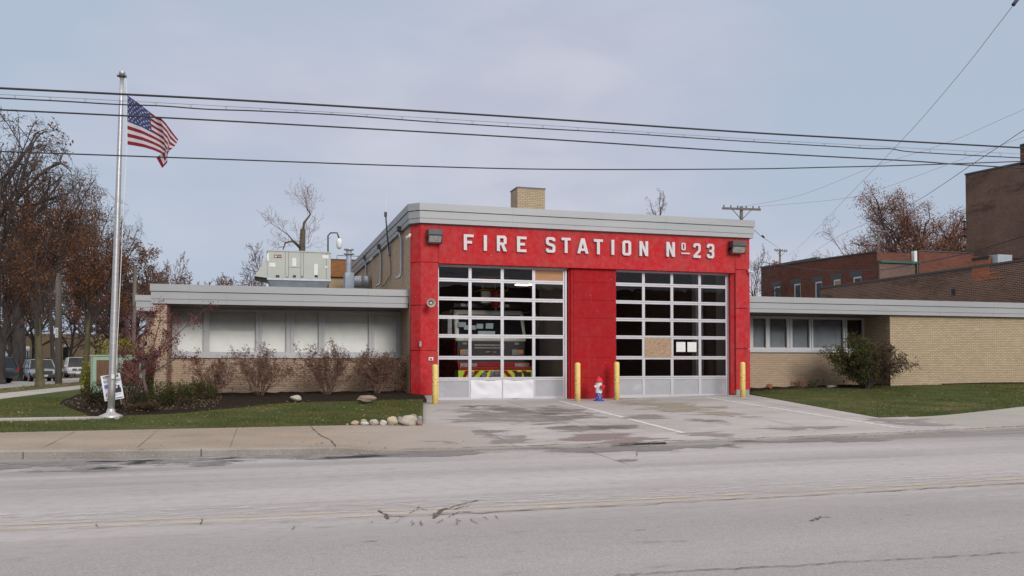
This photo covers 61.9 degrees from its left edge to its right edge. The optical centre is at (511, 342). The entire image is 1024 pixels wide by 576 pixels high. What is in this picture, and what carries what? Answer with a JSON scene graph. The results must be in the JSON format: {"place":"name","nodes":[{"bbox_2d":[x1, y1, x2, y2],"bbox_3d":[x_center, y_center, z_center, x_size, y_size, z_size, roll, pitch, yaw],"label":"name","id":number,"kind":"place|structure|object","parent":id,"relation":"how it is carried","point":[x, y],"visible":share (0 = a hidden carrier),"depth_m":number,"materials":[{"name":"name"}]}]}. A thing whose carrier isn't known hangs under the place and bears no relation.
{"place":"outdoors","nodes":[
{"label":"outdoors","id":0,"kind":"place"},
{"bbox_2d":[0,382,83,392],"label":"verge","id":1,"kind":"structure","parent":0,"point":[34,388],"depth_m":38.51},
{"bbox_2d":[0,143,114,387],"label":"street tree","id":2,"kind":"object","parent":1,"relation":"on","point":[48,234],"visible":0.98,"depth_m":38.37,"materials":[{"name":"brown plant"}]},
{"bbox_2d":[40,188,162,382],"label":"street tree","id":3,"kind":"object","parent":1,"relation":"on","point":[88,287],"visible":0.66,"depth_m":51.00,"materials":[{"name":"brown plant"}]},
{"bbox_2d":[0,385,90,398],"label":"path","id":4,"kind":"structure","parent":0,"point":[23,393],"depth_m":32.19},
{"bbox_2d":[0,378,90,387],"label":"side road","id":5,"kind":"structure","parent":0,"point":[28,383],"depth_m":58.56,"materials":[{"name":"asphalt"}]},
{"bbox_2d":[5,356,18,382],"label":"parked car","id":6,"kind":"object","parent":5,"relation":"on","point":[12,368],"visible":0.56,"depth_m":55.71,"materials":[{"name":"metal"}]},
{"bbox_2d":[22,359,54,381],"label":"parked car","id":7,"kind":"object","parent":5,"relation":"on","point":[29,369],"visible":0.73,"depth_m":63.69,"materials":[{"name":"silver metal"}]},
{"bbox_2d":[12,375,80,381],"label":"car park","id":8,"kind":"structure","parent":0,"point":[76,376],"depth_m":91.03,"materials":[{"name":"asphalt"}]},
{"bbox_2d":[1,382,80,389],"bbox_3d":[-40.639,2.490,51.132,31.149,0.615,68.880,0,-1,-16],"label":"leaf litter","id":9,"kind":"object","parent":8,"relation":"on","point":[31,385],"visible":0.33,"depth_m":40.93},
{"bbox_2d":[64,357,89,377],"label":"parked van","id":10,"kind":"object","parent":8,"relation":"on","point":[72,365],"visible":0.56,"depth_m":90.55,"materials":[{"name":"metal"}]},
{"bbox_2d":[0,416,119,420],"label":"path","id":11,"kind":"structure","parent":0,"point":[44,418],"depth_m":18.76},
{"bbox_2d":[35,388,153,394],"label":"lawn","id":12,"kind":"structure","parent":0,"point":[73,392],"depth_m":28.17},
{"bbox_2d":[80,355,90,393],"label":"yellow bush","id":13,"kind":"object","parent":12,"relation":"on","point":[85,379],"visible":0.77,"depth_m":27.39,"materials":[{"name":"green plant"}]},
{"bbox_2d":[90,355,147,392],"bbox_3d":[-12.615,1.038,27.459,1.614,1.251,0.910,0,-1,-16],"label":"utility cabinet","id":14,"kind":"object","parent":12,"relation":"on","point":[99,365],"visible":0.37,"depth_m":26.93,"materials":[{"name":"green metal"}]},
{"bbox_2d":[89,332,153,380],"bbox_3d":[-13.651,0.766,30.355,2.497,2.261,1.756,0,-1,-16],"label":"yellow bush","id":15,"kind":"object","parent":12,"relation":"on","point":[127,342],"visible":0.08,"depth_m":30.02,"materials":[{"name":"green plant"}]},
{"bbox_2d":[118,262,195,342],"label":"crabapple tree","id":16,"kind":"object","parent":12,"relation":"on","point":[141,291],"visible":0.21,"depth_m":53.00,"materials":[{"name":"plant"}]},
{"bbox_2d":[137,252,192,321],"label":"crabapple tree","id":17,"kind":"object","parent":12,"relation":"on","point":[169,268],"visible":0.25,"depth_m":54.51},
{"bbox_2d":[197,272,240,285],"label":"crabapple tree","id":18,"kind":"object","parent":12,"relation":"on","point":[221,282],"visible":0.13,"depth_m":54.28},
{"bbox_2d":[0,395,422,432],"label":"lawn","id":19,"kind":"structure","parent":0,"point":[172,426],"depth_m":19.86,"materials":[{"name":"plant"}]},
{"bbox_2d":[101,373,123,400],"bbox_3d":[-9.180,1.090,19.599,0.502,0.764,0.025,0,-1,-16],"label":"yard sign","id":20,"kind":"object","parent":19,"relation":"on","point":[119,394],"visible":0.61,"depth_m":19.62,"materials":[{"name":"white"}]},
{"bbox_2d":[99,70,126,418],"bbox_3d":[-9.042,-2.246,19.352,0.542,7.946,0.520,0,-1,-16],"label":"flagpole","id":21,"kind":"object","parent":19,"relation":"on","point":[110,413],"visible":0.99,"depth_m":19.31,"materials":[{"name":"metal"}]},
{"bbox_2d":[127,96,177,167],"bbox_3d":[-8.246,-4.828,19.578,1.101,1.649,0.351,1,-1,-22],"label":"flag","id":22,"kind":"object","parent":21,"relation":"attached to","point":[157,135],"visible":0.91,"depth_m":19.62,"materials":[{"name":"fabric"}]},
{"bbox_2d":[60,390,426,415],"bbox_3d":[-7.225,1.683,23.863,9.700,0.419,6.874,0,-1,-16],"label":"mulch bed","id":23,"kind":"object","parent":19,"relation":"on","point":[227,400],"visible":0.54,"depth_m":23.33,"materials":[{"name":"soil"}]},
{"bbox_2d":[79,381,125,408],"bbox_3d":[-9.910,1.280,20.746,1.122,0.758,0.912,0,-1,-16],"label":"evergreen bush","id":24,"kind":"object","parent":23,"relation":"on","point":[95,395],"visible":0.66,"depth_m":20.65,"materials":[{"name":"green plant"}]},
{"bbox_2d":[102,381,151,409],"bbox_3d":[-9.274,1.276,20.593,1.125,0.782,0.858,0,-1,-16],"label":"evergreen bush","id":25,"kind":"object","parent":23,"relation":"on","point":[130,398],"visible":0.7,"depth_m":20.56,"materials":[{"name":"green plant"}]},
{"bbox_2d":[121,370,151,399],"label":"dry perennial","id":26,"kind":"object","parent":23,"relation":"on","point":[134,381],"visible":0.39,"depth_m":22.80,"materials":[{"name":"brown plant"}]},
{"bbox_2d":[126,400,160,409],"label":"dry perennial","id":27,"kind":"object","parent":23,"relation":"on","point":[146,405],"visible":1,"depth_m":20.33,"materials":[{"name":"brown plant"}]},
{"bbox_2d":[142,379,179,404],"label":"evergreen bush","id":28,"kind":"object","parent":23,"relation":"on","point":[167,394],"visible":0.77,"depth_m":21.55,"materials":[{"name":"green plant"}]},
{"bbox_2d":[103,298,222,399],"bbox_3d":[-9.002,0.246,22.066,2.842,2.904,1.552,0,-1,-16],"label":"crimson tree","id":29,"kind":"object","parent":23,"relation":"on","point":[154,354],"visible":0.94,"depth_m":21.95,"materials":[{"name":"red plant"}]},
{"bbox_2d":[154,378,199,405],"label":"evergreen bush","id":30,"kind":"object","parent":23,"relation":"on","point":[186,392],"visible":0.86,"depth_m":21.85,"materials":[{"name":"green plant"}]},
{"bbox_2d":[189,377,218,398],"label":"evergreen bush","id":31,"kind":"object","parent":23,"relation":"on","point":[203,391],"visible":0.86,"depth_m":23.58,"materials":[{"name":"green plant"}]},
{"bbox_2d":[182,352,236,396],"bbox_3d":[-8.723,0.953,24.607,1.590,1.372,1.992,0,-1,-16],"label":"deciduous shrub","id":32,"kind":"object","parent":23,"relation":"on","point":[219,370],"visible":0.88,"depth_m":24.65,"materials":[{"name":"brown plant"}]},
{"bbox_2d":[221,341,297,394],"bbox_3d":[-7.371,0.789,24.917,2.124,1.671,2.219,0,-1,-16],"label":"deciduous shrub","id":33,"kind":"object","parent":23,"relation":"on","point":[262,369],"visible":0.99,"depth_m":24.78,"materials":[{"name":"brown plant"}]},
{"bbox_2d":[290,395,301,401],"bbox_3d":[-5.960,1.546,23.509,0.313,0.186,0.252,0,-1,-16],"label":"stone","id":34,"kind":"object","parent":23,"relation":"on","point":[295,398],"visible":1,"depth_m":23.44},
{"bbox_2d":[278,337,365,393],"bbox_3d":[-5.768,0.738,25.838,2.563,1.794,1.843,0,-1,-16],"label":"deciduous shrub","id":35,"kind":"object","parent":23,"relation":"on","point":[317,372],"visible":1,"depth_m":25.62,"materials":[{"name":"brown plant"}]},
{"bbox_2d":[346,345,409,392],"bbox_3d":[-4.107,0.844,26.543,2.160,1.612,1.780,0,-1,-6],"label":"deciduous shrub","id":36,"kind":"object","parent":23,"relation":"on","point":[383,371],"visible":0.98,"depth_m":26.29,"materials":[{"name":"brown plant"}]},
{"bbox_2d":[357,395,376,402],"bbox_3d":[-3.992,1.562,23.468,0.540,0.219,0.388,0,-1,-16],"label":"stone","id":37,"kind":"object","parent":19,"relation":"on","point":[367,398],"visible":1,"depth_m":23.34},
{"bbox_2d":[0,424,516,449],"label":"sidewalk","id":38,"kind":"structure","parent":0,"point":[405,437],"depth_m":16.25,"materials":[{"name":"concrete"}]},
{"bbox_2d":[369,419,378,424],"bbox_3d":[-2.988,1.743,18.507,0.213,0.152,0.174,0,-1,-16],"label":"stone","id":39,"kind":"object","parent":38,"relation":"on","point":[373,422],"visible":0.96,"depth_m":18.45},
{"bbox_2d":[387,416,397,424],"bbox_3d":[-2.603,1.722,18.567,0.240,0.224,0.197,0,-1,-16],"label":"stone","id":40,"kind":"object","parent":38,"relation":"on","point":[391,420],"visible":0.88,"depth_m":18.50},
{"bbox_2d":[398,415,417,425],"bbox_3d":[-2.270,1.717,18.616,0.422,0.261,0.333,1,-2,-32],"label":"stone","id":41,"kind":"object","parent":38,"relation":"on","point":[409,420],"visible":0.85,"depth_m":18.50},
{"bbox_2d":[0,94,1015,154],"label":"overhead wire","id":42,"kind":"object","parent":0,"point":[482,121],"visible":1,"depth_m":17.57,"materials":[{"name":"metal"}]},
{"bbox_2d":[0,97,1023,158],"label":"overhead wire","id":43,"kind":"object","parent":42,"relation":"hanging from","point":[480,125],"visible":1,"depth_m":17.55,"materials":[{"name":"metal"}]},
{"bbox_2d":[0,430,1023,575],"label":"road","id":44,"kind":"structure","parent":0,"point":[946,504],"depth_m":9.18,"materials":[{"name":"asphalt"}]},
{"bbox_2d":[22,429,1019,458],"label":"leaf litter","id":45,"kind":"object","parent":44,"relation":"on","point":[456,443],"visible":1,"depth_m":15.76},
{"bbox_2d":[0,87,1023,148],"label":"overhead wire","id":46,"kind":"object","parent":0,"point":[126,94],"visible":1,"depth_m":17.54,"materials":[{"name":"metal"}]},
{"bbox_2d":[0,109,1023,168],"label":"overhead wire","id":47,"kind":"object","parent":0,"point":[477,135],"visible":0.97,"depth_m":16.48,"materials":[{"name":"metal"}]},
{"bbox_2d":[0,151,1023,169],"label":"overhead wire","id":48,"kind":"object","parent":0,"point":[480,167],"visible":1,"depth_m":15.95,"materials":[{"name":"metal"}]},
{"bbox_2d":[0,0,1023,334],"label":"sky","id":49,"kind":"structure","parent":0,"point":[871,69],"materials":[{"name":"grey"}]},
{"bbox_2d":[407,394,1023,448],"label":"driveway","id":50,"kind":"structure","parent":0,"point":[534,422],"depth_m":20.98,"materials":[{"name":"concrete"}]},
{"bbox_2d":[432,364,437,403],"bbox_3d":[-2.259,1.285,25.096,0.178,1.266,0.178,0,-1,-16],"label":"bollard","id":51,"kind":"object","parent":50,"relation":"on","point":[434,383],"visible":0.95,"depth_m":25.02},
{"bbox_2d":[575,363,579,400],"bbox_3d":[2.053,1.289,26.697,0.178,1.308,0.178,0,-1,-16],"label":"bollard","id":52,"kind":"object","parent":50,"relation":"on","point":[577,381],"visible":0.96,"depth_m":26.62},
{"bbox_2d":[592,376,604,400],"bbox_3d":[2.758,1.455,26.892,0.383,0.786,0.332,-1,-1,29],"label":"fire hydrant","id":53,"kind":"object","parent":50,"relation":"on","point":[599,386],"visible":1,"depth_m":26.81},
{"bbox_2d":[614,362,619,399],"bbox_3d":[3.360,1.287,27.377,0.178,1.322,0.178,0,-1,-16],"label":"bollard","id":54,"kind":"object","parent":50,"relation":"on","point":[616,381],"visible":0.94,"depth_m":27.30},
{"bbox_2d":[740,362,745,396],"bbox_3d":[7.651,1.289,28.297,0.178,1.266,0.178,0,-1,-16],"label":"bollard","id":55,"kind":"object","parent":50,"relation":"on","point":[742,381],"visible":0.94,"depth_m":28.22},
{"bbox_2d":[749,383,1023,417],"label":"lawn","id":56,"kind":"structure","parent":0,"point":[847,404],"depth_m":26.93,"materials":[{"name":"plant"}]},
{"bbox_2d":[5,383,1017,427],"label":"leaf litter","id":57,"kind":"object","parent":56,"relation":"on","point":[360,409],"visible":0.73,"depth_m":21.46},
{"bbox_2d":[749,384,888,391],"bbox_3d":[10.776,1.674,31.262,6.180,0.272,1.500,0,-1,-16],"label":"mulch bed","id":58,"kind":"object","parent":56,"relation":"on","point":[751,389],"visible":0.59,"depth_m":30.74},
{"bbox_2d":[790,378,807,387],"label":"flower plant","id":59,"kind":"object","parent":58,"relation":"on","point":[799,382],"visible":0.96,"depth_m":30.64,"materials":[{"name":"orange plant"}]},
{"bbox_2d":[806,378,824,386],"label":"flower plant","id":60,"kind":"object","parent":58,"relation":"on","point":[812,383],"visible":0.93,"depth_m":30.82,"materials":[{"name":"green plant"}]},
{"bbox_2d":[818,327,921,388],"bbox_3d":[12.693,0.572,30.483,3.376,2.195,2.427,0,-1,-16],"label":"shrub","id":61,"kind":"object","parent":56,"relation":"on","point":[857,364],"visible":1,"depth_m":30.09,"materials":[{"name":"green plant"}]},
{"bbox_2d":[943,382,1023,384],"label":"mulch bed","id":62,"kind":"object","parent":56,"relation":"on","point":[991,383],"visible":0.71,"depth_m":32.42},
{"bbox_2d":[762,236,1023,270],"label":"slanting wire","id":63,"kind":"object","parent":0,"point":[916,263],"visible":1,"depth_m":37.92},
{"bbox_2d":[793,0,1018,251],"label":"slanting wire","id":64,"kind":"object","parent":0,"point":[1014,3],"visible":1,"depth_m":26.52,"materials":[{"name":"black"}]},
{"bbox_2d":[805,130,1023,258],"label":"slanting wire","id":65,"kind":"object","parent":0,"point":[939,186],"visible":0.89,"depth_m":33.22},
{"bbox_2d":[913,407,1023,428],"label":"sidewalk","id":66,"kind":"structure","parent":0,"point":[1002,418],"depth_m":22.00,"materials":[{"name":"concrete"}]},
{"bbox_3d":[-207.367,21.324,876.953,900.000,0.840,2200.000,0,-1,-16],"label":"ground","id":67,"kind":"structure","parent":0,"visible":0},
{"bbox_2d":[1,269,54,356],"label":"distant tree","id":68,"kind":"object","parent":67,"relation":"on","point":[9,350],"visible":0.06,"depth_m":99.42,"materials":[{"name":"brown plant"}]},
{"bbox_2d":[0,202,69,383],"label":"street tree","id":69,"kind":"object","parent":67,"relation":"on","point":[8,310],"visible":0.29,"depth_m":53.22,"materials":[{"name":"brown plant"}]},
{"bbox_2d":[1,281,84,358],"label":"distant tree","id":70,"kind":"object","parent":67,"relation":"on","point":[31,332],"visible":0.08,"depth_m":94.52,"materials":[{"name":"brown plant"}]},
{"bbox_2d":[0,195,86,378],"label":"bare tree","id":71,"kind":"object","parent":67,"relation":"on","point":[52,324],"visible":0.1,"depth_m":84.02,"materials":[{"name":"brown plant"}]},
{"bbox_2d":[0,107,91,281],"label":"bare tree","id":72,"kind":"object","parent":67,"relation":"on","point":[30,147],"visible":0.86,"depth_m":38.58,"materials":[{"name":"brown plant"}]},
{"bbox_2d":[0,160,113,380],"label":"tall tree","id":73,"kind":"object","parent":67,"relation":"on","point":[19,347],"visible":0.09,"depth_m":65.57,"materials":[{"name":"brown plant"}]},
{"bbox_2d":[55,210,61,383],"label":"utility pole","id":74,"kind":"object","parent":67,"relation":"on","point":[58,336],"visible":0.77,"depth_m":50.81,"materials":[{"name":"brown wood"}]},
{"bbox_2d":[5,334,146,374],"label":"school building","id":75,"kind":"structure","parent":67,"relation":"on","point":[46,350],"depth_m":106.52,"materials":[{"name":"brick"}]},
{"bbox_2d":[63,348,67,357],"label":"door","id":76,"kind":"structure","parent":75,"relation":"in","point":[65,350],"depth_m":106.50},
{"bbox_2d":[45,265,108,375],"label":"distant tree","id":77,"kind":"object","parent":67,"relation":"on","point":[80,341],"visible":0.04,"depth_m":101.31,"materials":[{"name":"brown plant"}]},
{"bbox_2d":[42,265,137,354],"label":"distant tree","id":78,"kind":"object","parent":67,"relation":"on","point":[83,335],"visible":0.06,"depth_m":90.83,"materials":[{"name":"brown plant"}]},
{"bbox_2d":[74,263,149,345],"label":"distant tree","id":79,"kind":"object","parent":67,"relation":"on","point":[98,299],"visible":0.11,"depth_m":65.59,"materials":[{"name":"brown plant"}]},
{"bbox_2d":[95,207,147,342],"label":"street tree","id":80,"kind":"object","parent":67,"relation":"on","point":[122,247],"visible":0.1,"depth_m":76.68,"materials":[{"name":"brown plant"}]},
{"bbox_2d":[91,268,172,354],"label":"tree","id":81,"kind":"object","parent":67,"relation":"on","point":[107,321],"visible":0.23,"depth_m":55.22,"materials":[{"name":"brown plant"}]},
{"bbox_2d":[131,265,136,350],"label":"utility pole","id":82,"kind":"object","parent":67,"relation":"on","point":[134,293],"visible":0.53,"depth_m":51.61,"materials":[{"name":"brown wood"}]},
{"bbox_2d":[226,271,258,285],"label":"distant tree","id":83,"kind":"object","parent":67,"relation":"on","point":[245,278],"visible":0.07,"depth_m":58.92,"materials":[{"name":"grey plant"}]},
{"bbox_2d":[241,242,266,285],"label":"distant tree","id":84,"kind":"object","parent":67,"relation":"on","point":[256,266],"visible":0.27,"depth_m":59.56,"materials":[{"name":"grey plant"}]},
{"bbox_2d":[260,180,330,250],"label":"dead tree","id":85,"kind":"object","parent":67,"relation":"on","point":[301,246],"visible":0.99,"depth_m":50.57,"materials":[{"name":"brown plant"}]},
{"bbox_2d":[329,255,358,287],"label":"shingled building","id":86,"kind":"structure","parent":67,"relation":"on","point":[338,267],"depth_m":46.68,"materials":[{"name":"orange"}]},
{"bbox_2d":[0,426,1023,458],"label":"kerb","id":87,"kind":"structure","parent":67,"relation":"on","point":[99,453],"depth_m":14.67,"materials":[{"name":"concrete"}]},
{"bbox_2d":[135,187,1023,400],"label":"fire station","id":88,"kind":"object","parent":67,"relation":"on","point":[660,306],"visible":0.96,"depth_m":28.16,"materials":[{"name":"brick"}]},
{"bbox_2d":[171,308,400,357],"bbox_3d":[-7.017,-0.256,27.059,7.067,1.520,0.191,0,-1,-16],"label":"window","id":89,"kind":"structure","parent":88,"relation":"in","point":[281,335],"depth_m":27.05,"materials":[{"name":"white glass"}]},
{"bbox_2d":[254,250,330,287],"bbox_3d":[-7.929,-2.338,30.825,2.632,1.754,1.540,0,-1,-16],"label":"rooftop unit","id":90,"kind":"object","parent":88,"relation":"on","point":[285,268],"visible":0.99,"depth_m":30.16,"materials":[{"name":"metal"}]},
{"bbox_2d":[439,276,538,380],"bbox_3d":[-1.953,-0.098,33.727,3.240,4.206,10.030,0,-1,-16],"label":"fire truck","id":91,"kind":"object","parent":88,"relation":"on","point":[480,347],"visible":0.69,"depth_m":29.58,"materials":[{"name":"red metal"}]},
{"bbox_2d":[437,265,564,399],"bbox_3d":[-0.310,-0.262,27.042,4.200,4.250,0.106,0,-1,-16],"label":"garage door","id":92,"kind":"structure","parent":88,"relation":"in","point":[449,388],"depth_m":27.03,"materials":[{"name":"metal"}]},
{"bbox_2d":[616,271,727,397],"bbox_3d":[5.381,-0.248,28.743,4.180,4.220,0.054,0,-1,-16],"label":"garage door","id":93,"kind":"structure","parent":88,"relation":"in","point":[642,386],"depth_m":28.71,"materials":[{"name":"metal"}]},
{"bbox_2d":[750,316,864,352],"bbox_3d":[10.591,-0.282,31.894,6.238,1.330,0.370,0,-1,-16],"label":"window","id":94,"kind":"structure","parent":88,"relation":"in","point":[818,334],"depth_m":31.93,"materials":[{"name":"white glass"}]},
{"bbox_2d":[644,188,666,214],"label":"weeping tree","id":95,"kind":"object","parent":67,"relation":"on","point":[661,207],"visible":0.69,"depth_m":72.31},
{"bbox_2d":[722,205,760,219],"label":"utility pole","id":96,"kind":"object","parent":67,"relation":"on","point":[741,209],"visible":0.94,"depth_m":59.04,"materials":[{"name":"brown wood"}]},
{"bbox_2d":[743,109,1023,206],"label":"slanting wire","id":97,"kind":"object","parent":96,"relation":"attached to","point":[898,158],"visible":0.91,"depth_m":44.27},
{"bbox_2d":[769,137,1022,205],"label":"slanting wire","id":98,"kind":"object","parent":96,"relation":"attached to","point":[899,182],"visible":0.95,"depth_m":45.12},
{"bbox_2d":[750,260,781,295],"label":"oak tree","id":99,"kind":"object","parent":67,"relation":"on","point":[775,262],"depth_m":108.89,"materials":[{"name":"plant"}]},
{"bbox_2d":[749,243,785,296],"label":"bare tree","id":100,"kind":"object","parent":67,"relation":"on","point":[757,280],"visible":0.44,"depth_m":70.39,"materials":[{"name":"brown plant"}]},
{"bbox_2d":[774,249,786,262],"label":"utility pole","id":101,"kind":"object","parent":67,"relation":"on","point":[780,250],"visible":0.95,"depth_m":112.88,"materials":[{"name":"brown wood"}]},
{"bbox_2d":[810,212,900,257],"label":"bare tree","id":102,"kind":"object","parent":67,"relation":"on","point":[882,244],"visible":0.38,"depth_m":78.09,"materials":[{"name":"red plant"}]},
{"bbox_2d":[871,227,886,250],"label":"utility pole","id":103,"kind":"object","parent":67,"relation":"on","point":[878,234],"visible":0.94,"depth_m":83.81,"materials":[{"name":"brown wood"}]},
{"bbox_2d":[760,251,1021,297],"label":"brick building","id":104,"kind":"structure","parent":67,"relation":"on","point":[801,281],"depth_m":65.37,"materials":[{"name":"brick"}]},
{"bbox_2d":[771,281,780,296],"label":"window","id":105,"kind":"structure","parent":104,"relation":"in","point":[773,284],"depth_m":72.33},
{"bbox_2d":[791,278,801,296],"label":"window","id":106,"kind":"structure","parent":104,"relation":"in","point":[797,287],"depth_m":69.51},
{"bbox_2d":[812,276,822,297],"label":"window","id":107,"kind":"structure","parent":104,"relation":"in","point":[819,278],"depth_m":67.01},
{"bbox_2d":[830,273,841,284],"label":"window","id":108,"kind":"structure","parent":104,"relation":"in","point":[836,276],"depth_m":64.80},
{"bbox_2d":[850,270,862,281],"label":"window","id":109,"kind":"structure","parent":104,"relation":"in","point":[855,274],"depth_m":62.53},
{"bbox_2d":[839,178,965,255],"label":"oak tree","id":110,"kind":"object","parent":67,"relation":"on","point":[917,241],"visible":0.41,"depth_m":87.91,"materials":[{"name":"brown plant"}]},
{"bbox_2d":[819,254,1023,302],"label":"brick shop","id":111,"kind":"structure","parent":67,"relation":"on","point":[996,278],"depth_m":44.78},
{"bbox_2d":[910,250,973,272],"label":"brick annexe","id":112,"kind":"structure","parent":67,"relation":"on","point":[960,261],"depth_m":61.80,"materials":[{"name":"brick"}]},
{"bbox_2d":[961,143,1023,258],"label":"tall brick building","id":113,"kind":"structure","parent":67,"relation":"on","point":[994,205],"depth_m":66.52,"materials":[{"name":"brick"}]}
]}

